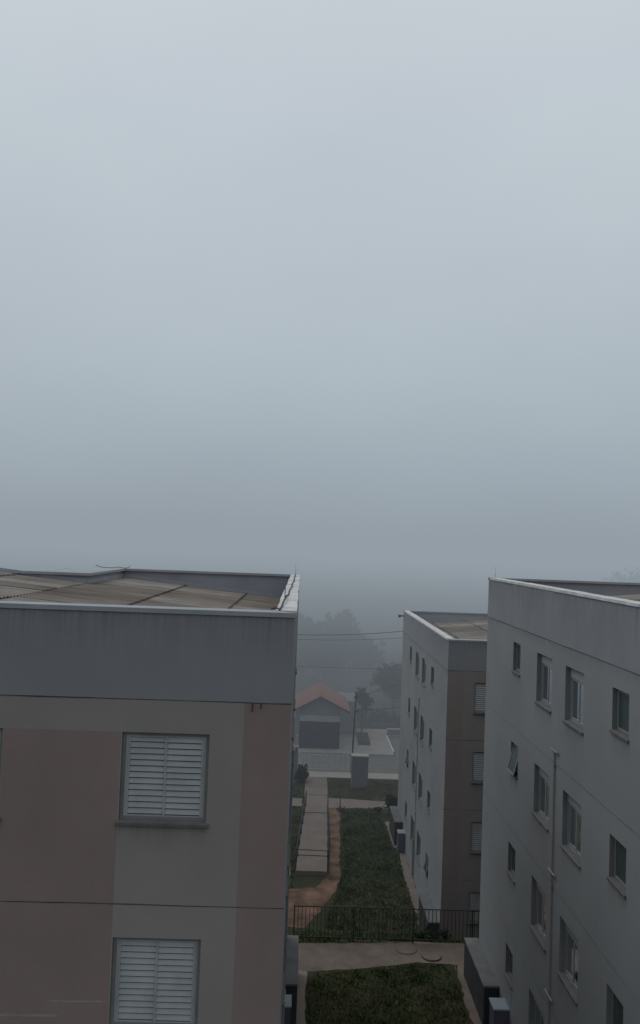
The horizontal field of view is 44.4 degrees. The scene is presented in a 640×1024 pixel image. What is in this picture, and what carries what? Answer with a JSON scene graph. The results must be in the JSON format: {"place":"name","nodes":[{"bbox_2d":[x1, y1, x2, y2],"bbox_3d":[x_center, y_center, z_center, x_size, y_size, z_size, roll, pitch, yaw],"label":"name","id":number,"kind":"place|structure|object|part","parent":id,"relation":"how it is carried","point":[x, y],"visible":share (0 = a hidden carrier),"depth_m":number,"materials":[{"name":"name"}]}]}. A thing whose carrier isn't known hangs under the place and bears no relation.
{"place":"outdoors","nodes":[
{"label":"outdoors","id":0,"kind":"place"},
{"bbox_2d":[292,798,301,805],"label":"court path","id":1,"kind":"structure","parent":0,"point":[296,801],"depth_m":48.24,"materials":[{"name":"concrete"}]},
{"bbox_2d":[293,783,303,797],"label":"lawn","id":2,"kind":"structure","parent":0,"point":[296,791],"depth_m":50.32,"materials":[{"name":"green plant"}]},
{"bbox_2d":[296,970,306,1023],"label":"side path","id":3,"kind":"structure","parent":0,"point":[301,1003],"depth_m":22.74,"materials":[{"name":"concrete"}]},
{"bbox_2d":[288,808,340,927],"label":"soil path","id":4,"kind":"structure","parent":0,"point":[322,892],"depth_m":35.88,"materials":[{"name":"brown soil"}]},
{"bbox_2d":[0,549,639,1023],"bbox_3d":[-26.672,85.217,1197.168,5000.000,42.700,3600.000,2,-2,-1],"label":"ground","id":5,"kind":"structure","parent":0,"point":[376,597],"depth_m":413.58,"materials":[{"name":"green plant"}]},
{"bbox_2d":[0,565,299,1023],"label":"apartment block","id":6,"kind":"structure","parent":5,"relation":"on","point":[147,724],"depth_m":10.47,"materials":[{"name":"paint"}]},
{"bbox_2d":[0,728,2,817],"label":"window","id":7,"kind":"structure","parent":6,"relation":"in","point":[1,729],"depth_m":10.49,"materials":[{"name":"metal"}]},
{"bbox_2d":[110,937,200,1023],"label":"window","id":8,"kind":"structure","parent":6,"relation":"in","point":[155,980],"depth_m":10.43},
{"bbox_2d":[115,732,209,827],"bbox_3d":[-2.091,3.770,10.495,1.245,1.614,0.145,2,-2,-1],"label":"window","id":9,"kind":"structure","parent":6,"relation":"in","point":[164,775],"depth_m":10.55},
{"bbox_2d":[282,972,284,1006],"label":"window","id":10,"kind":"structure","parent":6,"relation":"in","point":[283,972],"depth_m":16.18,"materials":[{"name":"white metal"}]},
{"bbox_2d":[286,876,287,897],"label":"window","id":11,"kind":"structure","parent":6,"relation":"in","point":[286,876],"depth_m":13.84,"materials":[{"name":"white metal"}]},
{"bbox_2d":[287,844,289,868],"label":"window","id":12,"kind":"structure","parent":6,"relation":"in","point":[288,844],"depth_m":16.28,"materials":[{"name":"grey glass"}]},
{"bbox_2d":[284,994,291,1023],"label":"meter cabinet","id":13,"kind":"object","parent":5,"relation":"on","point":[288,1003],"visible":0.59,"depth_m":20.40,"materials":[{"name":"grey metal"}]},
{"bbox_3d":[-0.877,13.408,20.380,0.130,0.880,0.011,2,-2,-1],"label":"door","id":14,"kind":"part","parent":13,"relation":"part of","materials":[{"name":"grey metal"}]},
{"bbox_2d":[285,935,298,1023],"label":"masonry box","id":15,"kind":"object","parent":5,"relation":"on","point":[292,965],"visible":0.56,"depth_m":22.01,"materials":[{"name":"grey concrete"}]},
{"bbox_2d":[289,805,302,887],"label":"lawn","id":16,"kind":"structure","parent":5,"relation":"on","point":[293,860],"depth_m":42.68,"materials":[{"name":"green plant"}]},
{"bbox_2d":[293,735,298,782],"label":"gate pillar","id":17,"kind":"structure","parent":5,"relation":"on","point":[296,758],"depth_m":52.23,"materials":[{"name":"concrete"}]},
{"bbox_2d":[294,763,309,783],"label":"bush","id":18,"kind":"object","parent":5,"relation":"on","point":[302,773],"visible":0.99,"depth_m":52.19,"materials":[{"name":"green plant"}]},
{"bbox_2d":[295,776,327,875],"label":"ramp walk","id":19,"kind":"structure","parent":5,"relation":"on","point":[314,832],"depth_m":43.06,"materials":[{"name":"concrete"}]},
{"bbox_2d":[290,790,328,871],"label":"ramp railing","id":20,"kind":"object","parent":19,"relation":"on","point":[300,831],"visible":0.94,"depth_m":40.77,"materials":[{"name":"metal"}]},
{"bbox_2d":[296,613,332,678],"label":"tree","id":21,"kind":"object","parent":5,"relation":"on","point":[308,626],"visible":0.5,"depth_m":94.08,"materials":[{"name":"green plant"}]},
{"bbox_2d":[297,631,349,681],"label":"tree","id":22,"kind":"object","parent":5,"relation":"on","point":[329,653],"visible":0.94,"depth_m":92.38,"materials":[{"name":"green plant"}]},
{"bbox_2d":[336,794,344,812],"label":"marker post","id":23,"kind":"object","parent":5,"relation":"on","point":[341,809],"visible":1,"depth_m":46.86,"materials":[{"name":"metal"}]},
{"bbox_2d":[316,609,365,678],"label":"tree","id":24,"kind":"object","parent":5,"relation":"on","point":[342,624],"visible":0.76,"depth_m":95.85,"materials":[{"name":"green plant"}]},
{"bbox_2d":[350,691,358,773],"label":"utility pole","id":25,"kind":"object","parent":5,"relation":"on","point":[355,711],"visible":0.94,"depth_m":54.74,"materials":[{"name":"grey concrete"}]},
{"bbox_2d":[345,635,386,678],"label":"tree","id":26,"kind":"object","parent":5,"relation":"on","point":[368,655],"visible":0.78,"depth_m":97.44,"materials":[{"name":"green plant"}]},
{"bbox_2d":[356,707,399,724],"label":"hedge","id":27,"kind":"object","parent":5,"relation":"on","point":[373,717],"visible":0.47,"depth_m":69.55,"materials":[{"name":"green plant"}]},
{"bbox_2d":[373,806,382,813],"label":"bush","id":28,"kind":"object","parent":5,"relation":"on","point":[378,809],"visible":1,"depth_m":46.75,"materials":[{"name":"green plant"}]},
{"bbox_2d":[294,927,473,942],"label":"lawn","id":29,"kind":"structure","parent":5,"relation":"on","point":[310,932],"depth_m":27.71,"materials":[{"name":"green plant"}]},
{"bbox_2d":[293,905,479,942],"bbox_3d":[3.100,13.912,26.126,7.980,1.400,0.040,2,-2,-1],"label":"metal fence","id":30,"kind":"object","parent":29,"relation":"on","point":[393,938],"visible":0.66,"depth_m":26.11,"materials":[{"name":"metal"}]},
{"bbox_2d":[369,662,401,717],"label":"broad tree","id":31,"kind":"object","parent":5,"relation":"on","point":[387,680],"visible":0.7,"depth_m":73.02,"materials":[{"name":"green plant"}]},
{"bbox_2d":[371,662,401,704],"bbox_3d":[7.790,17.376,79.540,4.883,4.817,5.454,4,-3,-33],"label":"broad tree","id":32,"kind":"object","parent":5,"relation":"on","point":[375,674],"visible":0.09,"depth_m":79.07,"materials":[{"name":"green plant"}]},
{"bbox_2d":[382,793,397,815],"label":"bush","id":33,"kind":"object","parent":5,"relation":"on","point":[392,799],"visible":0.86,"depth_m":46.24,"materials":[{"name":"green plant"}]},
{"bbox_2d":[389,806,402,844],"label":"masonry box","id":34,"kind":"object","parent":5,"relation":"on","point":[395,821],"visible":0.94,"depth_m":42.53,"materials":[{"name":"grey concrete"}]},
{"bbox_2d":[397,829,405,853],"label":"meter cabinet","id":35,"kind":"object","parent":5,"relation":"on","point":[401,833],"visible":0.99,"depth_m":40.76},
{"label":"door","id":36,"kind":"part","parent":35,"relation":"part of","materials":[{"name":"grey metal"}]},
{"bbox_2d":[418,893,439,937],"bbox_3d":[4.407,16.673,31.898,0.455,1.180,2.580,2,-2,-1],"label":"masonry box","id":37,"kind":"object","parent":5,"relation":"on","point":[425,901],"visible":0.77,"depth_m":31.90,"materials":[{"name":"grey concrete"}]},
{"bbox_2d":[410,924,450,941],"bbox_3d":[3.802,14.518,26.767,1.382,0.769,0.771,2,-2,-1],"label":"bush","id":38,"kind":"object","parent":5,"relation":"on","point":[431,934],"visible":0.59,"depth_m":26.80,"materials":[{"name":"green plant"}]},
{"bbox_2d":[398,609,487,938],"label":"apartment block","id":39,"kind":"structure","parent":5,"relation":"on","point":[441,744],"depth_m":31.49,"materials":[{"name":"paint"}]},
{"bbox_2d":[405,752,408,767],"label":"window","id":40,"kind":"structure","parent":39,"relation":"in","point":[407,757],"depth_m":41.08,"materials":[{"name":"grey glass"}]},
{"bbox_2d":[409,821,413,847],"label":"window","id":41,"kind":"structure","parent":39,"relation":"in","point":[411,839],"depth_m":39.00,"materials":[{"name":"grey glass"}]},
{"bbox_2d":[412,839,413,876],"bbox_3d":[4.493,16.703,37.860,0.023,1.700,0.420,2,-2,-1],"label":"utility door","id":42,"kind":"structure","parent":39,"relation":"in","point":[413,839],"depth_m":37.85,"materials":[{"name":"metal"}]},
{"bbox_2d":[411,765,415,791],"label":"window","id":43,"kind":"structure","parent":39,"relation":"in","point":[413,785],"depth_m":39.08,"materials":[{"name":"grey glass"}]},
{"bbox_2d":[413,708,417,735],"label":"window","id":44,"kind":"structure","parent":39,"relation":"in","point":[415,730],"depth_m":39.19,"materials":[{"name":"grey glass"}]},
{"bbox_2d":[415,654,418,679],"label":"window","id":45,"kind":"structure","parent":39,"relation":"in","point":[417,676],"depth_m":39.35,"materials":[{"name":"white metal"}]},
{"bbox_2d":[415,836,420,865],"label":"window","id":46,"kind":"structure","parent":39,"relation":"in","point":[417,856],"depth_m":36.80,"materials":[{"name":"white metal"}]},
{"bbox_2d":[417,777,422,806],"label":"window","id":47,"kind":"structure","parent":39,"relation":"in","point":[419,798],"depth_m":37.00,"materials":[{"name":"grey glass"}]},
{"bbox_2d":[419,718,423,746],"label":"window","id":48,"kind":"structure","parent":39,"relation":"in","point":[421,740],"depth_m":37.10,"materials":[{"name":"white metal"}]},
{"bbox_2d":[421,659,425,687],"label":"window","id":49,"kind":"structure","parent":39,"relation":"in","point":[423,683],"depth_m":37.20,"materials":[{"name":"white metal"}]},
{"bbox_2d":[423,856,427,877],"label":"window","id":50,"kind":"structure","parent":39,"relation":"in","point":[425,868],"depth_m":34.04,"materials":[{"name":"white metal"}]},
{"bbox_2d":[426,795,429,813],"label":"window","id":51,"kind":"structure","parent":39,"relation":"in","point":[428,808],"depth_m":34.41,"materials":[{"name":"white metal"}]},
{"bbox_2d":[428,730,431,750],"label":"window","id":52,"kind":"structure","parent":39,"relation":"in","point":[430,746],"depth_m":34.54,"materials":[{"name":"white metal"}]},
{"bbox_2d":[467,892,479,924],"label":"window","id":53,"kind":"structure","parent":39,"relation":"in","point":[474,897],"depth_m":30.60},
{"bbox_2d":[469,822,481,853],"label":"window","id":54,"kind":"structure","parent":39,"relation":"in","point":[476,827],"depth_m":30.71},
{"bbox_2d":[471,752,483,783],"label":"window","id":55,"kind":"structure","parent":39,"relation":"in","point":[478,757],"depth_m":30.83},
{"bbox_2d":[473,683,485,714],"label":"window","id":56,"kind":"structure","parent":39,"relation":"in","point":[480,688],"depth_m":30.94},
{"bbox_2d":[464,937,499,1023],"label":"low wall","id":57,"kind":"structure","parent":5,"relation":"on","point":[482,982],"depth_m":22.59,"materials":[{"name":"grey concrete"}]},
{"bbox_2d":[489,998,509,1023],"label":"meter cabinet","id":58,"kind":"object","parent":5,"relation":"on","point":[499,1009],"visible":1,"depth_m":20.65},
{"bbox_3d":[4.755,13.623,20.590,0.330,0.880,0.011,2,-2,-1],"label":"door","id":59,"kind":"part","parent":58,"relation":"part of","materials":[{"name":"grey metal"}]},
{"bbox_2d":[479,566,639,1023],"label":"apartment block","id":60,"kind":"structure","parent":5,"relation":"on","point":[559,930],"depth_m":17.26,"materials":[{"name":"paint"}]},
{"bbox_2d":[503,949,512,988],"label":"window","id":61,"kind":"structure","parent":60,"relation":"in","point":[508,975],"depth_m":20.94,"materials":[{"name":"grey glass"}]},
{"bbox_2d":[506,847,515,883],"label":"window","id":62,"kind":"structure","parent":60,"relation":"in","point":[511,873],"depth_m":21.08,"materials":[{"name":"white metal"}]},
{"bbox_2d":[507,744,517,779],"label":"window","id":63,"kind":"structure","parent":60,"relation":"in","point":[512,764],"depth_m":21.06,"materials":[{"name":"grey glass"}]},
{"bbox_2d":[511,643,520,676],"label":"window","id":64,"kind":"structure","parent":60,"relation":"in","point":[517,672],"depth_m":21.33,"materials":[{"name":"white metal"}]},
{"bbox_2d":[529,881,546,951],"bbox_3d":[5.342,9.674,18.524,0.455,1.890,1.360,2,-2,-1],"label":"window","id":65,"kind":"structure","parent":60,"relation":"in","point":[538,929],"depth_m":18.72,"materials":[{"name":"grey glass"}]},
{"bbox_2d":[532,996,543,1023],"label":"window","id":66,"kind":"structure","parent":60,"relation":"in","point":[537,1017],"depth_m":18.79,"materials":[{"name":"grey glass"}]},
{"bbox_2d":[532,767,548,831],"bbox_3d":[5.441,6.979,18.641,0.455,1.890,1.360,2,-2,-1],"label":"window","id":67,"kind":"structure","parent":60,"relation":"in","point":[541,814],"depth_m":18.85,"materials":[{"name":"white metal"}]},
{"bbox_2d":[534,654,551,712],"bbox_3d":[5.539,4.293,18.757,0.455,1.890,1.360,2,-2,-1],"label":"window","id":68,"kind":"structure","parent":60,"relation":"in","point":[544,702],"depth_m":18.97,"materials":[{"name":"white metal"}]},
{"bbox_2d":[557,923,577,1005],"bbox_3d":[5.386,9.586,16.427,0.455,1.890,1.340,2,-2,-1],"label":"window","id":69,"kind":"structure","parent":60,"relation":"in","point":[569,975],"depth_m":16.60,"materials":[{"name":"grey glass"}]},
{"bbox_2d":[560,794,580,868],"bbox_3d":[5.485,6.890,16.543,0.455,1.890,1.340,2,-2,-1],"label":"window","id":70,"kind":"structure","parent":60,"relation":"in","point":[572,848],"depth_m":16.72,"materials":[{"name":"white metal"}]},
{"bbox_2d":[563,668,583,734],"bbox_3d":[5.584,4.204,16.659,0.455,1.890,1.340,2,-2,-1],"label":"window","id":71,"kind":"structure","parent":60,"relation":"in","point":[576,705],"depth_m":16.85,"materials":[{"name":"white metal"}]},
{"bbox_2d":[606,839,625,898],"bbox_3d":[5.532,6.637,14.127,0.435,1.390,0.830,2,-2,-1],"label":"window","id":72,"kind":"structure","parent":60,"relation":"in","point":[618,881],"depth_m":14.22,"materials":[{"name":"grey glass"}]},
{"bbox_2d":[611,991,622,1023],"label":"window","id":73,"kind":"structure","parent":60,"relation":"in","point":[616,1008],"depth_m":14.18,"materials":[{"name":"grey glass"}]},
{"bbox_2d":[609,690,628,742],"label":"window","id":74,"kind":"structure","parent":60,"relation":"in","point":[622,731],"depth_m":14.34,"materials":[{"name":"grey glass"}]},
{"bbox_2d":[601,567,639,582],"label":"tree","id":75,"kind":"object","parent":5,"relation":"on","point":[633,579],"visible":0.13,"depth_m":133.65,"materials":[{"name":"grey plant"}]},
{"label":"street pole","id":76,"kind":"object","parent":5,"relation":"on","visible":0},
{"bbox_2d":[298,638,394,639],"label":"power cable","id":77,"kind":"object","parent":76,"relation":"attached to","point":[361,639],"visible":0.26,"depth_m":59.72,"materials":[{"name":"black rubber"}]},
{"bbox_2d":[296,666,401,669],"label":"power cable","id":78,"kind":"object","parent":76,"relation":"attached to","point":[333,667],"visible":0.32,"depth_m":59.58,"materials":[{"name":"black rubber"}]},
{"bbox_2d":[297,631,402,634],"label":"power cable","id":79,"kind":"object","parent":76,"relation":"attached to","point":[358,634],"visible":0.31,"depth_m":59.72,"materials":[{"name":"black rubber"}]},
{"bbox_2d":[0,0,639,571],"label":"sky","id":80,"kind":"structure","parent":0,"point":[322,280],"materials":[{"name":"grey"}]},
{"bbox_2d":[297,753,398,773],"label":"street","id":81,"kind":"structure","parent":0,"point":[384,764],"depth_m":57.27,"materials":[{"name":"grey asphalt"}]},
{"bbox_2d":[299,753,348,771],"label":"street gate","id":82,"kind":"structure","parent":81,"relation":"on","point":[327,761],"depth_m":55.06,"materials":[{"name":"grey metal"}]},
{"bbox_2d":[298,728,399,755],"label":"sidewalk","id":83,"kind":"structure","parent":0,"point":[379,744],"depth_m":61.70,"materials":[{"name":"grey concrete"}]},
{"bbox_2d":[295,682,356,748],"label":"garage house","id":84,"kind":"structure","parent":83,"relation":"on","point":[324,717],"depth_m":60.88,"materials":[{"name":"paint"}]},
{"bbox_2d":[299,721,339,748],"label":"garage door","id":85,"kind":"structure","parent":84,"relation":"in","point":[312,734],"depth_m":60.79,"materials":[{"name":"grey metal"}]},
{"bbox_2d":[356,732,370,745],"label":"tree strip","id":86,"kind":"object","parent":83,"relation":"on","point":[363,739],"visible":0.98,"depth_m":64.41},
{"bbox_2d":[354,687,373,734],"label":"tree","id":87,"kind":"object","parent":86,"relation":"on","point":[364,702],"visible":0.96,"depth_m":65.76,"materials":[{"name":"green plant"}]},
{"bbox_2d":[307,771,398,779],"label":"sidewalk","id":88,"kind":"structure","parent":0,"point":[379,776],"depth_m":54.17,"materials":[{"name":"grey concrete"}]},
{"bbox_2d":[329,798,387,808],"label":"court path","id":89,"kind":"structure","parent":0,"point":[352,803],"depth_m":48.32,"materials":[{"name":"concrete"}]},
{"bbox_2d":[328,777,397,800],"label":"lawn","id":90,"kind":"structure","parent":0,"point":[362,790],"depth_m":51.22,"materials":[{"name":"green plant"}]},
{"bbox_2d":[351,753,368,787],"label":"masonry kiosk","id":91,"kind":"object","parent":90,"relation":"on","point":[359,770],"visible":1,"depth_m":51.69,"materials":[{"name":"concrete"}]},
{"bbox_2d":[322,808,419,931],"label":"lawn","id":92,"kind":"structure","parent":0,"point":[383,845],"depth_m":37.65,"materials":[{"name":"green plant"}]},
{"bbox_2d":[298,942,463,971],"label":"cross path","id":93,"kind":"structure","parent":0,"point":[313,957],"depth_m":25.22,"materials":[{"name":"grey concrete"}]},
{"bbox_2d":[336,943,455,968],"bbox_3d":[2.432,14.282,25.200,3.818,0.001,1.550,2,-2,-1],"label":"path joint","id":94,"kind":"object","parent":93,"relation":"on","point":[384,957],"visible":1,"depth_m":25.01,"materials":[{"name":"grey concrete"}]},
{"bbox_2d":[395,943,416,954],"bbox_3d":[2.813,14.310,25.702,0.720,0.024,0.720,2,-2,-1],"label":"manhole","id":95,"kind":"object","parent":93,"relation":"on","point":[406,948],"visible":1,"depth_m":25.67,"materials":[{"name":"grey concrete"}]},
{"bbox_2d":[421,950,440,961],"bbox_3d":[3.592,14.309,25.278,0.640,0.045,0.640,2,-2,-1],"label":"manhole","id":96,"kind":"object","parent":93,"relation":"on","point":[431,956],"visible":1,"depth_m":25.21,"materials":[{"name":"grey concrete"}]},
{"bbox_2d":[304,963,470,1023],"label":"lawn","id":97,"kind":"structure","parent":0,"point":[386,1003],"depth_m":22.86,"materials":[{"name":"green plant"}]},
{"bbox_2d":[386,728,399,734],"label":"wall","id":98,"kind":"structure","parent":0,"point":[393,731],"depth_m":66.05,"materials":[{"name":"paint"}]},
{"bbox_2d":[388,737,399,756],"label":"side street","id":99,"kind":"structure","parent":0,"point":[395,742],"depth_m":63.38,"materials":[{"name":"grey asphalt"}]},
{"bbox_2d":[385,822,418,924],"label":"apron path","id":100,"kind":"structure","parent":0,"point":[409,880],"depth_m":37.66,"materials":[{"name":"concrete"}]},
{"bbox_2d":[457,965,481,1023],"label":"side path","id":101,"kind":"structure","parent":0,"point":[471,1008],"depth_m":22.95,"materials":[{"name":"grey concrete"}]}
]}

